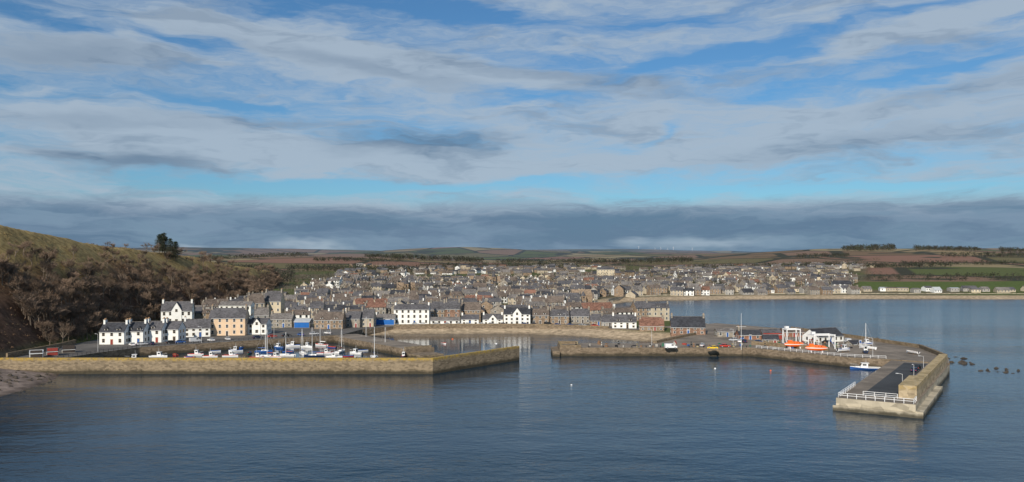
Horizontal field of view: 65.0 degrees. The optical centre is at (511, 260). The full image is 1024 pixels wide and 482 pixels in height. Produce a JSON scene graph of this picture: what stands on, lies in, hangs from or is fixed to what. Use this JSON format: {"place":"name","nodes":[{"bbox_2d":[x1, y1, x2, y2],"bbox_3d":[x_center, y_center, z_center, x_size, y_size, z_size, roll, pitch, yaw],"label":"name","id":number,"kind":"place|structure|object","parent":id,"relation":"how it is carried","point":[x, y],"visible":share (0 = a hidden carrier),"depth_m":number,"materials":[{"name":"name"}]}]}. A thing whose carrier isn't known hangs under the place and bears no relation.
{"place":"outdoors","nodes":[
{"label":"outdoors","id":0,"kind":"place"},
{"bbox_2d":[18,323,638,356],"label":"harbour quay","id":1,"kind":"structure","parent":0,"point":[218,343],"depth_m":372.83,"materials":[{"name":"concrete"}]},
{"bbox_2d":[29,349,43,356],"bbox_3d":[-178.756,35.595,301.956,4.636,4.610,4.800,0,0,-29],"label":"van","id":2,"kind":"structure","parent":1,"relation":"on","point":[36,353],"depth_m":300.20,"materials":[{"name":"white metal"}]},
{"bbox_2d":[6,339,75,356],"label":"retaining wall","id":3,"kind":"structure","parent":1,"relation":"on","point":[26,351],"depth_m":321.47,"materials":[{"name":"stone"}]},
{"bbox_2d":[46,347,58,355],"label":"storage shed","id":4,"kind":"structure","parent":1,"relation":"on","point":[54,351],"depth_m":308.24,"materials":[{"name":"paint"}]},
{"bbox_2d":[62,345,75,352],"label":"storage shed","id":5,"kind":"structure","parent":1,"relation":"on","point":[68,348],"depth_m":318.23,"materials":[{"name":"wood"}]},
{"bbox_2d":[99,318,130,343],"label":"white cottage","id":6,"kind":"structure","parent":1,"relation":"on","point":[113,332],"depth_m":350.35,"materials":[{"name":"paint"}]},
{"bbox_2d":[102,329,127,342],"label":"windows","id":7,"kind":"structure","parent":6,"relation":"in","point":[103,334],"depth_m":349.89,"materials":[{"name":"white glass"}]},
{"bbox_2d":[128,318,149,343],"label":"white cottage","id":8,"kind":"structure","parent":1,"relation":"on","point":[136,333],"depth_m":354.56,"materials":[{"name":"paint"}]},
{"bbox_2d":[147,317,167,341],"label":"white cottage","id":9,"kind":"structure","parent":1,"relation":"on","point":[156,331],"depth_m":359.44,"materials":[{"name":"white paint"}]},
{"bbox_2d":[53,336,271,356],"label":"quay railing","id":10,"kind":"object","parent":1,"relation":"on","point":[176,343],"visible":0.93,"depth_m":340.08,"materials":[{"name":"metal"}]},
{"bbox_2d":[165,317,185,340],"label":"white cottage","id":11,"kind":"structure","parent":1,"relation":"on","point":[175,330],"depth_m":364.22,"materials":[{"name":"white paint"}]},
{"bbox_2d":[186,328,210,336],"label":"walls","id":12,"kind":"structure","parent":1,"relation":"on","point":[196,331],"depth_m":385.24,"materials":[{"name":"white paint"}]},
{"bbox_2d":[184,319,210,328],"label":"roof","id":13,"kind":"structure","parent":12,"relation":"on","point":[195,323],"depth_m":386.80,"materials":[{"name":"grey tile"}]},
{"bbox_2d":[211,309,249,335],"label":"walls","id":14,"kind":"structure","parent":1,"relation":"on","point":[223,328],"depth_m":392.19,"materials":[{"name":"beige paint"}]},
{"bbox_2d":[208,308,249,318],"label":"roof","id":15,"kind":"structure","parent":14,"relation":"on","point":[219,313],"depth_m":394.23,"materials":[{"name":"grey stone"}]},
{"bbox_2d":[211,318,248,333],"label":"windows","id":16,"kind":"structure","parent":14,"relation":"attached to","point":[234,326],"depth_m":392.25,"materials":[{"name":"white glass"}]},
{"bbox_2d":[247,314,271,333],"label":"white cottage","id":17,"kind":"structure","parent":1,"relation":"on","point":[257,325],"depth_m":398.00,"materials":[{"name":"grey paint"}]},
{"bbox_2d":[269,310,295,327],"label":"stone cottage","id":18,"kind":"structure","parent":1,"relation":"on","point":[282,320],"depth_m":440.33,"materials":[{"name":"stone"}]},
{"bbox_2d":[294,318,313,327],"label":"blue shed","id":19,"kind":"structure","parent":1,"relation":"on","point":[303,322],"depth_m":436.00,"materials":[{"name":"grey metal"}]},
{"bbox_2d":[314,313,345,328],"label":"walls","id":20,"kind":"structure","parent":1,"relation":"on","point":[336,324],"depth_m":430.00,"materials":[{"name":"stone"}]},
{"bbox_2d":[314,312,345,319],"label":"roof","id":21,"kind":"structure","parent":20,"relation":"on","point":[330,315],"depth_m":431.69,"materials":[{"name":"brown tile"}]},
{"bbox_2d":[346,313,361,326],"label":"walls","id":22,"kind":"structure","parent":1,"relation":"on","point":[351,322],"depth_m":440.00,"materials":[{"name":"stone"}]},
{"bbox_2d":[345,311,361,318],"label":"roof","id":23,"kind":"structure","parent":22,"relation":"on","point":[353,314],"depth_m":442.27,"materials":[{"name":"grey stone"}]},
{"bbox_2d":[361,313,375,326],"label":"walls","id":24,"kind":"structure","parent":1,"relation":"on","point":[372,321],"depth_m":443.00,"materials":[{"name":"beige paint"}]},
{"bbox_2d":[361,309,375,318],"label":"roof","id":25,"kind":"structure","parent":24,"relation":"on","point":[367,313],"depth_m":445.09,"materials":[{"name":"grey stone"}]},
{"bbox_2d":[376,311,395,324],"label":"harbour shop","id":26,"kind":"structure","parent":1,"relation":"on","point":[385,319],"depth_m":455.92,"materials":[{"name":"blue"}]},
{"bbox_2d":[394,301,430,323],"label":"white hotel","id":27,"kind":"structure","parent":1,"relation":"on","point":[411,313],"depth_m":461.00,"materials":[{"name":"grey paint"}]},
{"bbox_2d":[396,310,429,322],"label":"windows","id":28,"kind":"structure","parent":27,"relation":"in","point":[408,311],"depth_m":460.94,"materials":[{"name":"white glass"}]},
{"bbox_2d":[430,317,460,323],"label":"white cottage","id":29,"kind":"structure","parent":1,"relation":"on","point":[451,320],"depth_m":460.02,"materials":[{"name":"white paint"}]},
{"bbox_2d":[461,311,478,323],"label":"white cottage","id":30,"kind":"structure","parent":1,"relation":"on","point":[471,318],"depth_m":459.43,"materials":[{"name":"white paint"}]},
{"bbox_2d":[482,312,502,323],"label":"white cottage","id":31,"kind":"structure","parent":1,"relation":"on","point":[493,318],"depth_m":459.00,"materials":[{"name":"white paint"}]},
{"bbox_2d":[394,324,608,327],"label":"sea wall","id":32,"kind":"structure","parent":1,"relation":"on","point":[502,324],"depth_m":449.89,"materials":[{"name":"stone"}]},
{"bbox_2d":[504,305,530,323],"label":"white inn","id":33,"kind":"structure","parent":1,"relation":"on","point":[518,315],"depth_m":457.00,"materials":[{"name":"paint"}]},
{"bbox_2d":[505,312,528,323],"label":"windows","id":34,"kind":"structure","parent":33,"relation":"in","point":[516,312],"depth_m":456.90,"materials":[{"name":"white glass"}]},
{"bbox_2d":[531,313,548,323],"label":"walls","id":35,"kind":"structure","parent":1,"relation":"on","point":[537,318],"depth_m":462.00,"materials":[{"name":"stone"}]},
{"bbox_2d":[530,308,548,315],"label":"roof","id":36,"kind":"structure","parent":35,"relation":"on","point":[539,311],"depth_m":464.14,"materials":[{"name":"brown stone"}]},
{"bbox_2d":[549,313,568,323],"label":"walls","id":37,"kind":"structure","parent":1,"relation":"on","point":[561,319],"depth_m":464.00,"materials":[{"name":"stone"}]},
{"bbox_2d":[549,309,568,315],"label":"roof","id":38,"kind":"structure","parent":37,"relation":"on","point":[554,312],"depth_m":466.10,"materials":[{"name":"grey tile"}]},
{"bbox_2d":[589,316,600,325],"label":"walls","id":39,"kind":"structure","parent":1,"relation":"on","point":[594,322],"depth_m":452.00,"materials":[{"name":"stone"}]},
{"bbox_2d":[589,314,600,320],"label":"roof","id":40,"kind":"structure","parent":39,"relation":"on","point":[594,317],"depth_m":453.81,"materials":[{"name":"grey stone"}]},
{"bbox_2d":[612,320,636,327],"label":"walls","id":41,"kind":"structure","parent":1,"relation":"on","point":[623,325],"depth_m":434.15,"materials":[{"name":"white paint"}]},
{"bbox_2d":[612,314,636,321],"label":"roof","id":42,"kind":"structure","parent":41,"relation":"on","point":[624,317],"depth_m":436.07,"materials":[{"name":"grey stone"}]},
{"bbox_2d":[639,326,663,330],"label":"walls","id":43,"kind":"structure","parent":1,"relation":"on","point":[651,328],"depth_m":420.09,"materials":[{"name":"stone"}]},
{"bbox_2d":[638,317,664,326],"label":"roof","id":44,"kind":"structure","parent":43,"relation":"on","point":[651,321],"depth_m":421.97,"materials":[{"name":"red tile"}]},
{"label":"walls","id":45,"kind":"object","parent":1,"relation":"on","visible":0},
{"bbox_2d":[600,314,611,321],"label":"roof","id":46,"kind":"structure","parent":45,"relation":"on","point":[606,317],"depth_m":448.83,"materials":[{"name":"grey tile"}]},
{"bbox_2d":[0,299,1023,481],"bbox_3d":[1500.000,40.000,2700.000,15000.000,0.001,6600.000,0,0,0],"label":"sea","id":47,"kind":"structure","parent":0,"point":[532,414],"depth_m":203.90,"materials":[{"name":"liquid"}]},
{"bbox_2d":[187,350,202,355],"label":"fishing boat","id":48,"kind":"object","parent":47,"relation":"on","point":[196,353],"visible":0.98,"depth_m":338.67,"materials":[{"name":"white paint"}]},
{"bbox_2d":[222,347,237,356],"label":"fishing boat","id":49,"kind":"object","parent":47,"relation":"on","point":[231,354],"visible":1,"depth_m":334.02,"materials":[{"name":"white paint"}]},
{"bbox_2d":[0,346,518,373],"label":"harbour pier","id":50,"kind":"structure","parent":47,"relation":"in","point":[156,365],"depth_m":284.30,"materials":[{"name":"stone"}]},
{"bbox_2d":[255,327,272,352],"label":"sailing boat","id":51,"kind":"object","parent":47,"relation":"on","point":[261,351],"visible":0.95,"depth_m":351.25,"materials":[{"name":"blue paint"}]},
{"bbox_2d":[280,333,295,356],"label":"sailing boat","id":52,"kind":"object","parent":47,"relation":"on","point":[290,355],"visible":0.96,"depth_m":336.43,"materials":[{"name":"white paint"}]},
{"bbox_2d":[304,328,324,356],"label":"sailing boat","id":53,"kind":"object","parent":47,"relation":"on","point":[310,355],"visible":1,"depth_m":333.68,"materials":[{"name":"blue paint"}]},
{"bbox_2d":[335,327,344,352],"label":"sailing boat","id":54,"kind":"object","parent":47,"relation":"on","point":[341,351],"visible":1,"depth_m":352.06,"materials":[{"name":"white paint"}]},
{"bbox_2d":[370,327,377,357],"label":"sailing boat","id":55,"kind":"object","parent":47,"relation":"on","point":[374,356],"visible":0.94,"depth_m":329.27,"materials":[{"name":"white paint"}]},
{"bbox_2d":[334,334,443,357],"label":"stone jetty","id":56,"kind":"object","parent":47,"relation":"in","point":[397,348],"visible":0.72,"depth_m":351.75,"materials":[{"name":"grey stone"}]},
{"bbox_2d":[0,338,1019,391],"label":"sea rocks","id":57,"kind":"object","parent":47,"relation":"in","point":[50,380],"visible":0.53,"depth_m":271.56,"materials":[{"name":"black stone"}]},
{"bbox_2d":[551,323,949,372],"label":"harbour wharf","id":58,"kind":"structure","parent":47,"relation":"in","point":[887,351],"depth_m":337.00,"materials":[{"name":"concrete"}]},
{"bbox_2d":[664,343,676,348],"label":"parked van","id":59,"kind":"object","parent":58,"relation":"on","point":[669,345],"visible":1,"depth_m":333.19,"materials":[{"name":"white paint"}]},
{"bbox_2d":[670,313,705,336],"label":"stone warehouse","id":60,"kind":"structure","parent":58,"relation":"on","point":[680,325],"depth_m":398.20,"materials":[{"name":"stone"}]},
{"bbox_2d":[575,339,852,348],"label":"lobster creels and fish boxes","id":61,"kind":"object","parent":58,"relation":"on","point":[697,345],"visible":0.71,"depth_m":343.93,"materials":[{"name":"black paint"}]},
{"bbox_2d":[713,328,736,336],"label":"brick shed","id":62,"kind":"structure","parent":58,"relation":"on","point":[724,332],"depth_m":385.00,"materials":[{"name":"stone"}]},
{"bbox_2d":[735,327,761,339],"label":"brick shed","id":63,"kind":"structure","parent":58,"relation":"on","point":[751,334],"depth_m":372.76,"materials":[{"name":"brick"}]},
{"bbox_2d":[762,334,778,342],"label":"stone shed","id":64,"kind":"structure","parent":58,"relation":"on","point":[770,338],"depth_m":350.82,"materials":[{"name":"stone"}]},
{"bbox_2d":[760,329,781,339],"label":"brick shed","id":65,"kind":"structure","parent":58,"relation":"on","point":[772,331],"depth_m":373.86,"materials":[{"name":"grey brick"}]},
{"bbox_2d":[782,326,800,342],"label":"boat hoist","id":66,"kind":"object","parent":58,"relation":"on","point":[786,328],"visible":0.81,"depth_m":349.52,"materials":[{"name":"white paint"}]},
{"bbox_2d":[780,328,804,336],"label":"brick shed","id":67,"kind":"structure","parent":58,"relation":"on","point":[790,333],"depth_m":385.00,"materials":[{"name":"brick"}]},
{"bbox_2d":[784,340,803,348],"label":"lifeboat","id":68,"kind":"object","parent":58,"relation":"on","point":[789,343],"visible":1,"depth_m":333.23,"materials":[{"name":"orange paint"}]},
{"bbox_2d":[805,343,827,352],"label":"lifeboat","id":69,"kind":"object","parent":58,"relation":"on","point":[812,347],"visible":0.99,"depth_m":318.93,"materials":[{"name":"orange paint"}]},
{"bbox_2d":[756,345,879,357],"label":"white railing","id":70,"kind":"object","parent":58,"relation":"on","point":[827,353],"visible":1,"depth_m":313.13,"materials":[{"name":"metal"}]},
{"bbox_2d":[808,332,835,348],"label":"boat hoist","id":71,"kind":"object","parent":58,"relation":"on","point":[813,334],"visible":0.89,"depth_m":333.04,"materials":[{"name":"white paint"}]},
{"bbox_2d":[801,327,843,342],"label":"white boathouse","id":72,"kind":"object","parent":58,"relation":"on","point":[838,333],"visible":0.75,"depth_m":362.28,"materials":[{"name":"paint"}]},
{"bbox_2d":[836,344,849,351],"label":"fishing boat","id":73,"kind":"object","parent":58,"relation":"on","point":[844,348],"visible":1,"depth_m":321.45,"materials":[{"name":"white paint"}]},
{"bbox_2d":[844,340,861,345],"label":"stone shed","id":74,"kind":"structure","parent":58,"relation":"on","point":[852,342],"depth_m":345.89,"materials":[{"name":"stone"}]},
{"bbox_2d":[859,329,876,349],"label":"sailing boat","id":75,"kind":"object","parent":58,"relation":"on","point":[869,347],"visible":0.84,"depth_m":329.41,"materials":[{"name":"white paint"}]},
{"bbox_2d":[850,362,879,369],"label":"fishing boat","id":76,"kind":"object","parent":47,"relation":"on","point":[863,366],"visible":0.84,"depth_m":295.60,"materials":[{"name":"blue paint"}]},
{"bbox_2d":[833,354,948,418],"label":"breakwater","id":77,"kind":"object","parent":47,"relation":"in","point":[925,383],"visible":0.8,"depth_m":217.43,"materials":[{"name":"concrete"}]},
{"bbox_2d":[838,382,916,403],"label":"white railing","id":78,"kind":"object","parent":77,"relation":"on","point":[856,396],"visible":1,"depth_m":211.90,"materials":[{"name":"metal"}]},
{"bbox_2d":[862,363,926,396],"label":"breakwater road","id":79,"kind":"structure","parent":77,"relation":"on","point":[891,382],"depth_m":244.41,"materials":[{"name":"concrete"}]},
{"bbox_2d":[0,225,1023,396],"bbox_3d":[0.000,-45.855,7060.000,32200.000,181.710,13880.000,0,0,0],"label":"ground","id":80,"kind":"structure","parent":0,"point":[18,338],"depth_m":889.20,"materials":[{"name":"green plant"}]},
{"bbox_2d":[0,229,248,350],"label":"hillside scrub","id":81,"kind":"object","parent":80,"relation":"on","point":[111,280],"visible":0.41,"depth_m":486.89,"materials":[{"name":"plant"}]},
{"bbox_2d":[0,240,281,344],"bbox_3d":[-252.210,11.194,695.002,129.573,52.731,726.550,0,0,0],"label":"bare woodland","id":82,"kind":"object","parent":80,"relation":"on","point":[72,310],"visible":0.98,"depth_m":429.85,"materials":[{"name":"brown plant"}]},
{"bbox_2d":[154,234,164,253],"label":"conifer tree","id":83,"kind":"object","parent":80,"relation":"on","point":[158,241],"visible":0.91,"depth_m":631.73,"materials":[{"name":"green plant"}]},
{"bbox_2d":[158,232,168,252],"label":"conifer tree","id":84,"kind":"object","parent":80,"relation":"on","point":[165,238],"visible":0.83,"depth_m":639.60,"materials":[{"name":"green plant"}]},
{"bbox_2d":[164,238,176,259],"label":"conifer tree","id":85,"kind":"object","parent":80,"relation":"on","point":[169,249],"visible":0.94,"depth_m":635.70,"materials":[{"name":"green plant"}]},
{"bbox_2d":[171,241,182,259],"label":"conifer tree","id":86,"kind":"object","parent":80,"relation":"on","point":[176,247],"visible":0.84,"depth_m":644.38,"materials":[{"name":"green plant"}]},
{"bbox_2d":[161,303,193,322],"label":"walls","id":87,"kind":"structure","parent":80,"relation":"on","point":[173,316],"depth_m":417.88,"materials":[{"name":"white paint"}]},
{"bbox_2d":[160,301,193,311],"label":"roof","id":88,"kind":"structure","parent":87,"relation":"on","point":[182,305],"depth_m":420.25,"materials":[{"name":"grey stone"}]},
{"bbox_2d":[218,301,254,317],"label":"white flats","id":89,"kind":"structure","parent":80,"relation":"on","point":[234,304],"depth_m":471.15,"materials":[{"name":"white paint"}]},
{"bbox_2d":[265,294,284,316],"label":"walls","id":90,"kind":"structure","parent":80,"relation":"on","point":[275,306],"depth_m":500.00,"materials":[{"name":"beige paint"}]},
{"bbox_2d":[264,291,284,301],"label":"roof","id":91,"kind":"structure","parent":90,"relation":"on","point":[273,296],"depth_m":501.82,"materials":[{"name":"grey tile"}]},
{"bbox_2d":[396,277,414,290],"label":"church steeple","id":92,"kind":"object","parent":80,"relation":"on","point":[405,283],"visible":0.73,"depth_m":803.33,"materials":[{"name":"beige stone"}]},
{"bbox_2d":[430,298,444,316],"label":"stone tenement","id":93,"kind":"structure","parent":80,"relation":"on","point":[437,308],"depth_m":474.36,"materials":[{"name":"stone"}]},
{"bbox_2d":[445,298,460,316],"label":"stone tenement","id":94,"kind":"structure","parent":80,"relation":"on","point":[452,308],"depth_m":474.01,"materials":[{"name":"brown stone"}]},
{"bbox_2d":[461,299,480,321],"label":"stone tenement","id":95,"kind":"structure","parent":80,"relation":"on","point":[470,307],"depth_m":482.72,"materials":[{"name":"stone"}]},
{"bbox_2d":[485,271,499,281],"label":"church steeple","id":96,"kind":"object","parent":80,"relation":"on","point":[494,277],"visible":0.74,"depth_m":1003.49,"materials":[{"name":"beige stone"}]},
{"bbox_2d":[194,261,859,323],"bbox_3d":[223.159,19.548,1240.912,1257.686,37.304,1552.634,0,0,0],"label":"town houses","id":97,"kind":"structure","parent":80,"relation":"on","point":[303,301],"depth_m":850.32,"materials":[{"name":"stone"}]},
{"bbox_2d":[195,282,855,318],"bbox_3d":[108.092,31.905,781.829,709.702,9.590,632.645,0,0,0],"label":"door","id":98,"kind":"structure","parent":97,"relation":"in","point":[854,282],"depth_m":857.58,"materials":[{"name":"blue wood"}]},
{"bbox_2d":[194,277,858,319],"bbox_3d":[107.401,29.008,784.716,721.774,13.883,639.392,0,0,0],"label":"windows","id":99,"kind":"structure","parent":97,"relation":"in","point":[300,316],"depth_m":720.57,"materials":[{"name":"black glass"}]},
{"bbox_2d":[231,256,882,309],"bbox_3d":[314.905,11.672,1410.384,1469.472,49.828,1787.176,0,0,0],"label":"town trees","id":100,"kind":"object","parent":80,"relation":"on","point":[495,283],"visible":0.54,"depth_m":1184.43,"materials":[{"name":"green plant"}]},
{"bbox_2d":[569,311,588,323],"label":"walls","id":101,"kind":"structure","parent":80,"relation":"on","point":[575,319],"depth_m":470.00,"materials":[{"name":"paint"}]},
{"bbox_2d":[569,308,589,315],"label":"roof","id":102,"kind":"structure","parent":101,"relation":"on","point":[579,311],"depth_m":471.90,"materials":[{"name":"grey tile"}]},
{"bbox_2d":[570,289,591,301],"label":"house","id":103,"kind":"structure","parent":80,"relation":"on","point":[586,294],"depth_m":703.94,"materials":[{"name":"brown stone"}]},
{"bbox_2d":[596,269,613,275],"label":"walls","id":104,"kind":"structure","parent":80,"relation":"on","point":[603,272],"depth_m":1243.00,"materials":[{"name":"beige paint"}]},
{"bbox_2d":[199,243,1023,285],"bbox_3d":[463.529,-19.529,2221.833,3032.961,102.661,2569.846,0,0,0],"label":"distant trees","id":105,"kind":"object","parent":80,"relation":"on","point":[857,247],"visible":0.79,"depth_m":2309.30,"materials":[{"name":"green plant"}]},
{"bbox_2d":[703,264,873,276],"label":"hillside estate","id":106,"kind":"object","parent":80,"relation":"on","point":[820,270],"visible":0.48,"depth_m":1516.01,"materials":[{"name":"grey stone"}]},
{"bbox_2d":[608,293,1023,301],"bbox_3d":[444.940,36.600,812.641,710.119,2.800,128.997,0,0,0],"label":"promenade wall","id":107,"kind":"structure","parent":80,"relation":"on","point":[616,298],"depth_m":871.31,"materials":[{"name":"stone"}]},
{"bbox_2d":[771,286,1023,292],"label":"seafront buildings","id":108,"kind":"structure","parent":80,"relation":"on","point":[973,289],"depth_m":894.28,"materials":[{"name":"white stone"}]},
{"bbox_2d":[772,289,1014,292],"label":"windows","id":109,"kind":"structure","parent":108,"relation":"in","point":[794,289],"depth_m":892.61,"materials":[{"name":"black glass"}]},
{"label":"walls","id":110,"kind":"object","parent":80,"relation":"on","visible":0},
{"bbox_2d":[247,293,264,303],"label":"roof","id":111,"kind":"structure","parent":110,"relation":"on","point":[255,298],"depth_m":492.52,"materials":[{"name":"grey stone"}]},
{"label":"walls","id":112,"kind":"object","parent":80,"relation":"on","visible":0},
{"bbox_2d":[254,307,268,315],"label":"roof","id":113,"kind":"structure","parent":112,"relation":"on","point":[261,311],"depth_m":441.92,"materials":[{"name":"grey stone"}]},
{"bbox_2d":[0,0,1023,251],"label":"sky","id":114,"kind":"structure","parent":0,"point":[377,125],"materials":[{"name":"blue"}]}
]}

